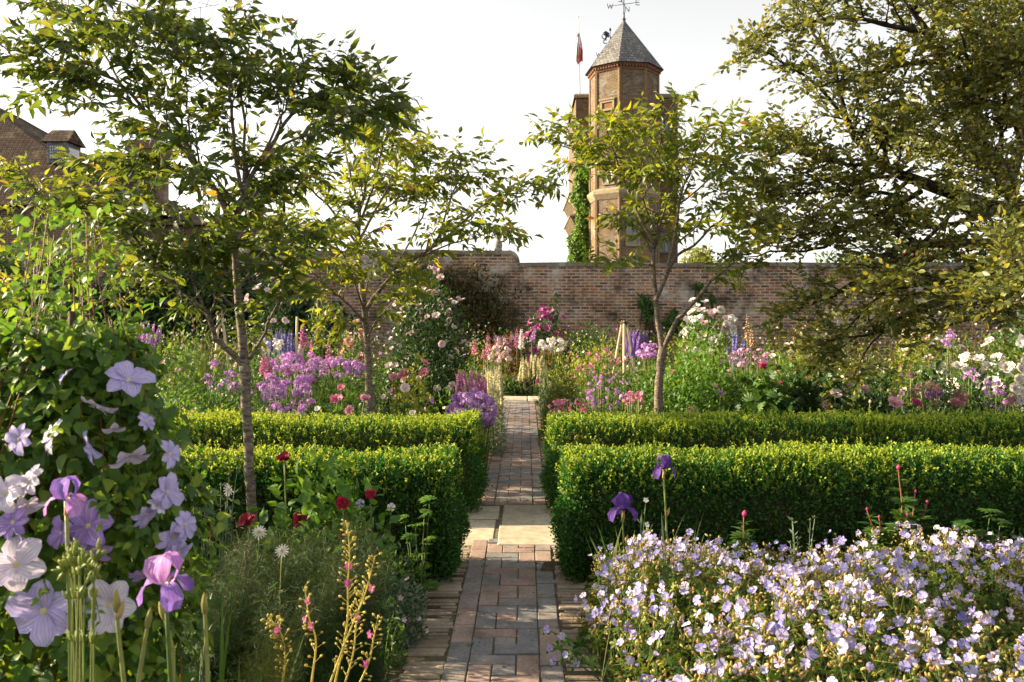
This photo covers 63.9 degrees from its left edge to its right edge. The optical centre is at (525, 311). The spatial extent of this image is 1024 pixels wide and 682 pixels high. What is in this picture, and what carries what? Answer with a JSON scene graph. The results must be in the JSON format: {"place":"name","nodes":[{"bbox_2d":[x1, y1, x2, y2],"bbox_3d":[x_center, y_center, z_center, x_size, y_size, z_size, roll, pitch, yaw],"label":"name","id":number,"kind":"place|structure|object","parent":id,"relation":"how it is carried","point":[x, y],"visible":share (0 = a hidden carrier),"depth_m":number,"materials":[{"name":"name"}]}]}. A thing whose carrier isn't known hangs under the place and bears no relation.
{"place":"outdoors","nodes":[
{"label":"outdoors","id":0,"kind":"place"},
{"bbox_2d":[384,395,619,681],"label":"brick path","id":1,"kind":"structure","parent":0,"point":[526,649],"depth_m":4.47,"materials":[{"name":"brick"}]},
{"bbox_2d":[481,362,510,453],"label":"silver plant","id":2,"kind":"object","parent":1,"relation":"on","point":[490,375],"visible":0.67,"depth_m":9.43,"materials":[{"name":"yellow plant"}]},
{"bbox_2d":[487,367,507,455],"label":"silver plant","id":3,"kind":"object","parent":1,"relation":"on","point":[503,445],"visible":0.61,"depth_m":9.21,"materials":[{"name":"green plant"}]},
{"bbox_2d":[0,0,1023,262],"label":"sky","id":4,"kind":"structure","parent":0,"point":[474,64],"materials":[{"name":"white"}]},
{"bbox_2d":[3,377,1023,681],"bbox_3d":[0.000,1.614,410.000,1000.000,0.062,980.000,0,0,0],"label":"ground","id":5,"kind":"structure","parent":0,"point":[715,621],"depth_m":3.99,"materials":[{"name":"soil"}]},
{"bbox_2d":[0,243,108,331],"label":"climbing shrub","id":6,"kind":"object","parent":5,"relation":"on","point":[6,265],"visible":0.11,"depth_m":19.51,"materials":[{"name":"green plant"}]},
{"bbox_2d":[43,476,86,681],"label":"iris","id":7,"kind":"object","parent":5,"relation":"on","point":[74,503],"visible":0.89,"depth_m":1.84,"materials":[{"name":"purple plant"}]},
{"bbox_2d":[51,537,108,681],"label":"seed stalks","id":8,"kind":"object","parent":5,"relation":"on","point":[80,557],"visible":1,"depth_m":1.59,"materials":[{"name":"plant"}]},
{"bbox_2d":[0,153,184,373],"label":"cherry tree","id":9,"kind":"object","parent":5,"relation":"on","point":[7,176],"visible":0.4,"depth_m":9.00,"materials":[{"name":"green plant"}]},
{"bbox_2d":[0,250,208,577],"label":"leafy shrub","id":10,"kind":"object","parent":5,"relation":"on","point":[167,362],"visible":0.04,"depth_m":4.50,"materials":[{"name":"green plant"}]},
{"bbox_2d":[112,589,125,681],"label":"iris bud","id":11,"kind":"object","parent":5,"relation":"on","point":[118,607],"visible":1,"depth_m":1.62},
{"bbox_2d":[0,195,266,681],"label":"clematis","id":12,"kind":"object","parent":5,"relation":"on","point":[95,392],"visible":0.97,"depth_m":2.09,"materials":[{"name":"green plant"}]},
{"bbox_2d":[136,608,152,681],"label":"iris bud","id":13,"kind":"object","parent":5,"relation":"on","point":[148,621],"visible":1,"depth_m":1.68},
{"bbox_2d":[0,108,296,249],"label":"tiled house","id":14,"kind":"structure","parent":5,"relation":"on","point":[22,137],"depth_m":31.12,"materials":[{"name":"brick"}]},
{"bbox_2d":[136,551,193,681],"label":"iris","id":15,"kind":"object","parent":5,"relation":"on","point":[156,569],"visible":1,"depth_m":1.71,"materials":[{"name":"purple plant"}]},
{"bbox_2d":[154,318,206,418],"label":"leafy plant","id":16,"kind":"object","parent":5,"relation":"on","point":[180,391],"visible":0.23,"depth_m":8.16,"materials":[{"name":"green plant"}]},
{"bbox_2d":[201,593,209,681],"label":"iris bud","id":17,"kind":"object","parent":5,"relation":"on","point":[204,605],"visible":1,"depth_m":1.74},
{"bbox_2d":[149,312,264,428],"bbox_3d":[-4.296,0.811,10.877,2.161,1.765,2.311,0,0,0],"label":"leafy plant","id":18,"kind":"object","parent":5,"relation":"on","point":[202,352],"visible":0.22,"depth_m":10.67,"materials":[{"name":"green plant"}]},
{"bbox_2d":[0,0,422,572],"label":"cherry tree","id":19,"kind":"object","parent":5,"relation":"on","point":[171,27],"visible":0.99,"depth_m":4.28,"materials":[{"name":"green plant"}]},
{"bbox_2d":[66,262,357,368],"bbox_3d":[-7.477,0.137,19.533,7.047,2.949,0.913,0,0,0],"label":"climbing shrub","id":20,"kind":"object","parent":5,"relation":"on","point":[299,309],"visible":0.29,"depth_m":19.39,"materials":[{"name":"green plant"}]},
{"bbox_2d":[185,466,241,622],"bbox_3d":[-1.567,1.203,4.104,0.270,0.834,0.187,0,0,-7],"label":"campion","id":21,"kind":"object","parent":5,"relation":"on","point":[231,513],"visible":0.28,"depth_m":4.10,"materials":[{"name":"green plant"}]},
{"bbox_2d":[4,531,425,681],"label":"border foliage","id":22,"kind":"object","parent":5,"relation":"on","point":[387,609],"visible":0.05,"depth_m":3.64,"materials":[{"name":"green plant"}]},
{"bbox_2d":[201,359,240,411],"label":"rocket flower","id":23,"kind":"object","parent":5,"relation":"on","point":[233,386],"visible":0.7,"depth_m":8.90,"materials":[{"name":"purple plant"}]},
{"bbox_2d":[191,360,253,428],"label":"leafy plant","id":24,"kind":"object","parent":5,"relation":"on","point":[219,399],"visible":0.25,"depth_m":8.54,"materials":[{"name":"green plant"}]},
{"bbox_2d":[185,533,283,681],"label":"fennel","id":25,"kind":"object","parent":5,"relation":"on","point":[234,647],"visible":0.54,"depth_m":3.17,"materials":[{"name":"plant"}]},
{"bbox_2d":[0,318,495,428],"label":"border foliage","id":26,"kind":"object","parent":5,"relation":"on","point":[375,380],"visible":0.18,"depth_m":10.89,"materials":[{"name":"green plant"}]},
{"bbox_2d":[195,589,302,681],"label":"sword leaves","id":27,"kind":"object","parent":5,"relation":"on","point":[223,655],"visible":0.71,"depth_m":2.38,"materials":[{"name":"plant"}]},
{"bbox_2d":[37,435,471,582],"bbox_3d":[-1.982,1.197,5.077,3.337,0.842,0.735,0,0,0],"label":"box hedge","id":28,"kind":"object","parent":5,"relation":"on","point":[405,480],"visible":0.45,"depth_m":4.86,"materials":[{"name":"green plant"}]},
{"bbox_2d":[233,268,293,397],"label":"shrub rose","id":29,"kind":"object","parent":5,"relation":"on","point":[284,318],"visible":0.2,"depth_m":15.35,"materials":[{"name":"green plant"}]},
{"bbox_2d":[218,604,318,681],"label":"fennel","id":30,"kind":"object","parent":5,"relation":"on","point":[270,673],"visible":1,"depth_m":2.31,"materials":[{"name":"plant"}]},
{"bbox_2d":[205,517,332,681],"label":"fennel","id":31,"kind":"object","parent":5,"relation":"on","point":[287,564],"visible":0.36,"depth_m":3.46,"materials":[{"name":"plant"}]},
{"bbox_2d":[255,372,286,428],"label":"rocket flower","id":32,"kind":"object","parent":5,"relation":"on","point":[275,392],"visible":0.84,"depth_m":7.92,"materials":[{"name":"purple plant"}]},
{"bbox_2d":[260,613,292,681],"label":"seed stalk","id":33,"kind":"object","parent":5,"relation":"on","point":[276,626],"visible":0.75,"depth_m":2.74,"materials":[{"name":"plant"}]},
{"bbox_2d":[264,327,294,411],"bbox_3d":[-3.714,0.928,12.555,0.516,1.390,1.262,0,0,-32],"label":"delphinium","id":34,"kind":"object","parent":5,"relation":"on","point":[287,346],"visible":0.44,"depth_m":12.49,"materials":[{"name":"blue plant"}]},
{"bbox_2d":[277,374,315,415],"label":"rocket flower","id":35,"kind":"object","parent":5,"relation":"on","point":[300,392],"visible":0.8,"depth_m":8.34,"materials":[{"name":"purple plant"}]},
{"bbox_2d":[232,558,366,681],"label":"fennel","id":36,"kind":"object","parent":5,"relation":"on","point":[320,668],"visible":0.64,"depth_m":3.05,"materials":[{"name":"plant"}]},
{"bbox_2d":[207,447,401,614],"bbox_3d":[-1.088,1.159,4.150,0.970,0.956,0.696,0,0,0],"label":"shrub rose","id":37,"kind":"object","parent":5,"relation":"on","point":[343,502],"visible":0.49,"depth_m":4.07,"materials":[{"name":"green plant"}]},
{"bbox_2d":[269,351,339,405],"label":"rocket flower","id":38,"kind":"object","parent":5,"relation":"on","point":[300,364],"visible":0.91,"depth_m":9.66,"materials":[{"name":"purple plant"}]},
{"bbox_2d":[299,581,325,681],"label":"seed stalk","id":39,"kind":"object","parent":5,"relation":"on","point":[309,623],"visible":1,"depth_m":2.80,"materials":[{"name":"plant"}]},
{"bbox_2d":[252,369,387,424],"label":"leafy plant","id":40,"kind":"object","parent":5,"relation":"on","point":[323,397],"visible":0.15,"depth_m":9.51,"materials":[{"name":"green plant"}]},
{"bbox_2d":[157,403,492,513],"bbox_3d":[-2.758,1.196,6.720,4.975,0.854,0.825,0,0,0],"label":"box hedge","id":41,"kind":"object","parent":5,"relation":"on","point":[462,430],"visible":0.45,"depth_m":6.51,"materials":[{"name":"green plant"}]},
{"bbox_2d":[279,510,394,679],"bbox_3d":[-0.758,1.215,3.353,0.479,0.815,0.431,0,0,0],"label":"fennel","id":42,"kind":"object","parent":5,"relation":"on","point":[340,551],"visible":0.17,"depth_m":3.36,"materials":[{"name":"plant"}]},
{"bbox_2d":[309,356,364,414],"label":"rocket flower","id":43,"kind":"object","parent":5,"relation":"on","point":[353,364],"visible":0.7,"depth_m":10.50,"materials":[{"name":"purple plant"}]},
{"bbox_2d":[334,519,359,681],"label":"seed stalk","id":44,"kind":"object","parent":5,"relation":"on","point":[348,567],"visible":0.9,"depth_m":2.78,"materials":[{"name":"plant"}]},
{"bbox_2d":[323,367,372,427],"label":"leafy plant","id":45,"kind":"object","parent":5,"relation":"on","point":[352,395],"visible":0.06,"depth_m":7.99,"materials":[{"name":"green plant"}]},
{"bbox_2d":[341,581,366,681],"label":"seed stalk","id":46,"kind":"object","parent":5,"relation":"on","point":[358,617],"visible":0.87,"depth_m":2.85,"materials":[{"name":"plant"}]},
{"bbox_2d":[336,319,373,412],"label":"shrub rose","id":47,"kind":"object","parent":5,"relation":"on","point":[349,343],"visible":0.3,"depth_m":12.52,"materials":[{"name":"green plant"}]},
{"bbox_2d":[329,552,382,681],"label":"seed stalk","id":48,"kind":"object","parent":5,"relation":"on","point":[371,589],"visible":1,"depth_m":2.73,"materials":[{"name":"plant"}]},
{"bbox_2d":[309,537,403,681],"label":"fennel","id":49,"kind":"object","parent":5,"relation":"on","point":[354,676],"visible":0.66,"depth_m":3.13,"materials":[{"name":"plant"}]},
{"bbox_2d":[377,596,409,670],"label":"green plant","id":50,"kind":"object","parent":5,"relation":"on","point":[400,653],"visible":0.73,"depth_m":3.72,"materials":[{"name":"green plant"}]},
{"bbox_2d":[229,90,569,426],"bbox_3d":[-1.299,-0.259,7.832,3.130,3.888,2.346,0,0,-14],"label":"cherry tree","id":51,"kind":"object","parent":5,"relation":"on","point":[414,188],"visible":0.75,"depth_m":7.70,"materials":[{"name":"green plant"}]},
{"bbox_2d":[374,549,428,610],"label":"leafy plant","id":52,"kind":"object","parent":5,"relation":"on","point":[405,571],"visible":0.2,"depth_m":4.47,"materials":[{"name":"green plant"}]},
{"bbox_2d":[379,570,431,653],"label":"grey plant","id":53,"kind":"object","parent":5,"relation":"on","point":[401,596],"visible":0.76,"depth_m":3.95,"materials":[{"name":"green plant"}]},
{"bbox_2d":[389,351,432,420],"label":"shrub rose","id":54,"kind":"object","parent":5,"relation":"on","point":[403,374],"visible":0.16,"depth_m":8.07,"materials":[{"name":"green plant"}]},
{"bbox_2d":[399,495,441,603],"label":"plant","id":55,"kind":"object","parent":5,"relation":"on","point":[429,583],"visible":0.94,"depth_m":4.50,"materials":[{"name":"green plant"}]},
{"bbox_2d":[380,253,470,416],"bbox_3d":[-1.197,0.450,10.435,1.373,2.416,1.822,0,0,0],"label":"rambling rose","id":56,"kind":"object","parent":5,"relation":"on","point":[436,344],"visible":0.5,"depth_m":10.14,"materials":[{"name":"green plant"}]},
{"bbox_2d":[398,254,527,375],"bbox_3d":[-1.555,0.072,19.683,3.284,3.222,0.670,0,0,0],"label":"climbing shrub","id":57,"kind":"object","parent":5,"relation":"on","point":[481,300],"visible":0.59,"depth_m":19.61,"materials":[{"name":"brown plant"}]},
{"bbox_2d":[446,391,497,482],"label":"stock flower","id":58,"kind":"object","parent":5,"relation":"on","point":[489,416],"visible":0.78,"depth_m":7.65,"materials":[{"name":"purple plant"}]},
{"bbox_2d":[455,368,493,437],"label":"sage plant","id":59,"kind":"object","parent":5,"relation":"on","point":[461,382],"visible":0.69,"depth_m":8.54,"materials":[{"name":"purple plant"}]},
{"bbox_2d":[479,331,520,380],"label":"bronze shrub","id":60,"kind":"object","parent":5,"relation":"on","point":[512,354],"visible":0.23,"depth_m":17.08,"materials":[{"name":"brown plant"}]},
{"bbox_2d":[0,249,1023,376],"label":"garden wall","id":61,"kind":"structure","parent":5,"relation":"on","point":[587,291],"depth_m":20.00,"materials":[{"name":"brick"}]},
{"bbox_2d":[1,309,1023,394],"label":"border foliage","id":62,"kind":"object","parent":5,"relation":"on","point":[888,342],"visible":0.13,"depth_m":18.30,"materials":[{"name":"green plant"}]},
{"bbox_2d":[462,505,575,545],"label":"stone paving","id":63,"kind":"structure","parent":5,"relation":"on","point":[517,527],"depth_m":6.09,"materials":[{"name":"stone"}]},
{"bbox_2d":[515,352,548,395],"bbox_3d":[0.153,1.212,15.873,0.728,0.849,1.126,0,0,0],"label":"lupin","id":64,"kind":"object","parent":5,"relation":"on","point":[529,370],"visible":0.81,"depth_m":15.72,"materials":[{"name":"yellow plant"}]},
{"bbox_2d":[512,290,573,376],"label":"shrub rose","id":65,"kind":"object","parent":5,"relation":"on","point":[545,311],"visible":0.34,"depth_m":17.98,"materials":[{"name":"pink plant"}]},
{"bbox_2d":[537,337,566,383],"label":"daisy plant","id":66,"kind":"object","parent":5,"relation":"on","point":[549,346],"visible":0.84,"depth_m":16.43,"materials":[{"name":"white plant"}]},
{"bbox_2d":[526,358,591,444],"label":"leafy plant","id":67,"kind":"object","parent":5,"relation":"on","point":[558,394],"visible":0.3,"depth_m":10.11,"materials":[{"name":"plant"}]},
{"bbox_2d":[543,345,615,415],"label":"yellow shrub","id":68,"kind":"object","parent":5,"relation":"on","point":[583,374],"visible":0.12,"depth_m":11.69,"materials":[{"name":"green plant"}]},
{"bbox_2d":[569,320,611,383],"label":"leafy shrub","id":69,"kind":"object","parent":5,"relation":"on","point":[596,341],"visible":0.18,"depth_m":17.69,"materials":[{"name":"green plant"}]},
{"bbox_2d":[575,348,631,413],"bbox_3d":[0.883,1.036,9.694,0.671,1.227,0.865,0,0,-16],"label":"columbine","id":70,"kind":"object","parent":5,"relation":"on","point":[592,367],"visible":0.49,"depth_m":9.51,"materials":[{"name":"pink plant"}]},
{"bbox_2d":[585,375,629,425],"bbox_3d":[0.847,1.146,8.511,0.491,0.982,0.944,0,0,0],"label":"columbine","id":71,"kind":"object","parent":5,"relation":"on","point":[598,394],"visible":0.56,"depth_m":8.43,"materials":[{"name":"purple plant"}]},
{"bbox_2d":[578,355,639,426],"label":"leafy plant","id":72,"kind":"object","parent":5,"relation":"on","point":[605,384],"visible":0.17,"depth_m":8.80,"materials":[{"name":"green plant"}]},
{"bbox_2d":[589,492,651,625],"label":"iris","id":73,"kind":"object","parent":5,"relation":"on","point":[622,503],"visible":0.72,"depth_m":4.23,"materials":[{"name":"purple plant"}]},
{"bbox_2d":[563,22,679,262],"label":"brick tower","id":74,"kind":"structure","parent":5,"relation":"on","point":[625,69],"depth_m":43.81,"materials":[{"name":"brown brick"}]},
{"bbox_2d":[565,149,590,261],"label":"tower ivy","id":75,"kind":"object","parent":74,"relation":"attached to","point":[579,242],"visible":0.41,"depth_m":45.70,"materials":[{"name":"green plant"}]},
{"bbox_2d":[611,321,641,410],"bbox_3d":[1.589,0.901,12.937,0.617,1.508,0.576,0,0,0],"label":"wooden tripod","id":76,"kind":"object","parent":5,"relation":"on","point":[624,324],"visible":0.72,"depth_m":13.01,"materials":[{"name":"brown wood"}]},
{"bbox_2d":[626,326,647,405],"bbox_3d":[1.713,0.932,13.352,0.632,1.381,1.010,0,0,32],"label":"delphinium","id":77,"kind":"object","parent":5,"relation":"on","point":[635,338],"visible":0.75,"depth_m":13.36,"materials":[{"name":"purple plant"}]},
{"bbox_2d":[635,342,657,413],"bbox_3d":[1.860,1.048,12.473,0.374,1.146,0.934,0,0,0],"label":"phlox","id":78,"kind":"object","parent":5,"relation":"on","point":[647,351],"visible":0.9,"depth_m":12.44,"materials":[{"name":"purple plant"}]},
{"bbox_2d":[635,293,660,365],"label":"wall plant","id":79,"kind":"object","parent":5,"relation":"on","point":[648,313],"depth_m":19.86,"materials":[{"name":"green plant"}]},
{"bbox_2d":[519,81,804,415],"bbox_3d":[1.364,-0.271,7.851,2.863,3.913,1.825,0,0,0],"label":"cherry tree","id":80,"kind":"object","parent":5,"relation":"on","point":[670,168],"visible":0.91,"depth_m":7.69,"materials":[{"name":"green plant"}]},
{"bbox_2d":[652,454,701,596],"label":"iris","id":81,"kind":"object","parent":5,"relation":"on","point":[666,460],"visible":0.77,"depth_m":4.34,"materials":[{"name":"purple plant"}]},
{"bbox_2d":[626,331,743,426],"bbox_3d":[1.741,0.927,8.803,1.247,1.451,1.570,0,0,0],"label":"green bush","id":82,"kind":"object","parent":5,"relation":"on","point":[683,393],"visible":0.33,"depth_m":8.60,"materials":[{"name":"green plant"}]},
{"bbox_2d":[679,242,716,262],"bbox_3d":[5.264,-0.203,24.970,1.148,3.813,1.296,0,0,0],"label":"tree","id":83,"kind":"object","parent":5,"relation":"on","point":[690,258],"visible":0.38,"depth_m":24.84,"materials":[{"name":"green plant"}]},
{"bbox_2d":[674,316,731,412],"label":"green bush","id":84,"kind":"object","parent":5,"relation":"on","point":[706,343],"visible":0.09,"depth_m":10.11,"materials":[{"name":"green plant"}]},
{"bbox_2d":[680,297,737,388],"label":"shrub rose","id":85,"kind":"object","parent":5,"relation":"on","point":[726,323],"visible":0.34,"depth_m":13.04,"materials":[{"name":"white plant"}]},
{"bbox_2d":[728,510,761,588],"bbox_3d":[1.182,1.340,4.393,0.217,0.559,0.211,0,0,0],"label":"budding peony","id":86,"kind":"object","parent":5,"relation":"on","point":[738,536],"visible":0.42,"depth_m":4.40,"materials":[{"name":"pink plant"}]},
{"bbox_2d":[729,348,770,407],"bbox_3d":[2.751,1.028,10.080,0.536,1.193,0.994,0,0,14],"label":"phlox","id":87,"kind":"object","parent":5,"relation":"on","point":[743,364],"visible":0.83,"depth_m":10.01,"materials":[{"name":"pink plant"}]},
{"bbox_2d":[723,360,797,427],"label":"peony bush","id":88,"kind":"object","parent":5,"relation":"on","point":[765,394],"visible":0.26,"depth_m":8.11,"materials":[{"name":"green plant"}]},
{"bbox_2d":[538,405,1023,512],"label":"box hedge","id":89,"kind":"object","parent":5,"relation":"on","point":[718,429],"visible":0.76,"depth_m":6.51,"materials":[{"name":"green plant"}]},
{"bbox_2d":[540,319,1023,427],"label":"border foliage","id":90,"kind":"object","parent":5,"relation":"on","point":[824,384],"visible":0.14,"depth_m":11.96,"materials":[{"name":"green plant"}]},
{"bbox_2d":[759,342,810,396],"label":"shrub rose","id":91,"kind":"object","parent":5,"relation":"on","point":[777,361],"visible":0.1,"depth_m":11.13,"materials":[{"name":"green plant"}]},
{"bbox_2d":[548,436,1023,583],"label":"box hedge","id":92,"kind":"object","parent":5,"relation":"on","point":[769,489],"visible":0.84,"depth_m":4.85,"materials":[{"name":"green plant"}]},
{"bbox_2d":[571,519,1023,681],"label":"geranium patch","id":93,"kind":"object","parent":5,"relation":"on","point":[793,600],"visible":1,"depth_m":3.26,"materials":[{"name":"purple plant"}]},
{"bbox_2d":[542,625,598,669],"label":"geranium sprig","id":94,"kind":"object","parent":93,"relation":"attached to","point":[577,643],"visible":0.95,"depth_m":3.26,"materials":[{"name":"green plant"}]},
{"bbox_2d":[550,650,600,680],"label":"geranium sprig","id":95,"kind":"object","parent":93,"relation":"attached to","point":[590,663],"visible":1,"depth_m":3.16,"materials":[{"name":"green plant"}]},
{"bbox_2d":[595,526,1023,611],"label":"border foliage","id":96,"kind":"object","parent":5,"relation":"on","point":[958,541],"visible":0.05,"depth_m":4.58,"materials":[{"name":"green plant"}]},
{"bbox_2d":[782,355,850,426],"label":"peony bush","id":97,"kind":"object","parent":5,"relation":"on","point":[806,394],"visible":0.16,"depth_m":8.16,"materials":[{"name":"green plant"}]},
{"bbox_2d":[695,0,1023,412],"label":"evergreen tree","id":98,"kind":"object","parent":5,"relation":"on","point":[994,64],"visible":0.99,"depth_m":7.53,"materials":[{"name":"green plant"}]},
{"bbox_2d":[829,365,920,427],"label":"peony bush","id":99,"kind":"object","parent":5,"relation":"on","point":[875,396],"visible":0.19,"depth_m":8.43,"materials":[{"name":"green plant"}]},
{"bbox_2d":[859,464,937,576],"bbox_3d":[2.037,1.236,4.497,0.446,0.772,0.225,0,0,0],"label":"budding peony","id":100,"kind":"object","parent":5,"relation":"on","point":[902,515],"visible":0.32,"depth_m":4.49,"materials":[{"name":"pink plant"}]},
{"bbox_2d":[862,315,977,411],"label":"yellow shrub","id":101,"kind":"object","parent":5,"relation":"on","point":[919,357],"visible":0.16,"depth_m":13.31,"materials":[{"name":"green plant"}]},
{"bbox_2d":[906,355,999,416],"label":"peony bush","id":102,"kind":"object","parent":5,"relation":"on","point":[946,397],"visible":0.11,"depth_m":8.53,"materials":[{"name":"green plant"}]},
{"bbox_2d":[952,508,1012,606],"bbox_3d":[2.462,1.345,4.431,0.351,0.553,0.189,0,0,0],"label":"spurge","id":103,"kind":"object","parent":5,"relation":"on","point":[961,524],"visible":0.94,"depth_m":4.42,"materials":[{"name":"green plant"}]},
{"bbox_2d":[945,352,1023,415],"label":"shrub rose","id":104,"kind":"object","parent":5,"relation":"on","point":[1005,368],"visible":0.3,"depth_m":9.43,"materials":[{"name":"white plant"}]},
{"bbox_2d":[981,380,1015,427],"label":"honesty flower","id":105,"kind":"object","parent":5,"relation":"on","point":[1001,392],"visible":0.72,"depth_m":8.20,"materials":[{"name":"purple plant"}]},
{"bbox_2d":[977,295,1023,410],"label":"shrub rose","id":106,"kind":"object","parent":5,"relation":"on","point":[1018,342],"visible":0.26,"depth_m":12.50,"materials":[{"name":"green plant"}]},
{"bbox_2d":[145,322,1023,420],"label":"blossom","id":107,"kind":"object","parent":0,"point":[635,367],"visible":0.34,"depth_m":12.09,"materials":[{"name":"pink plant"}]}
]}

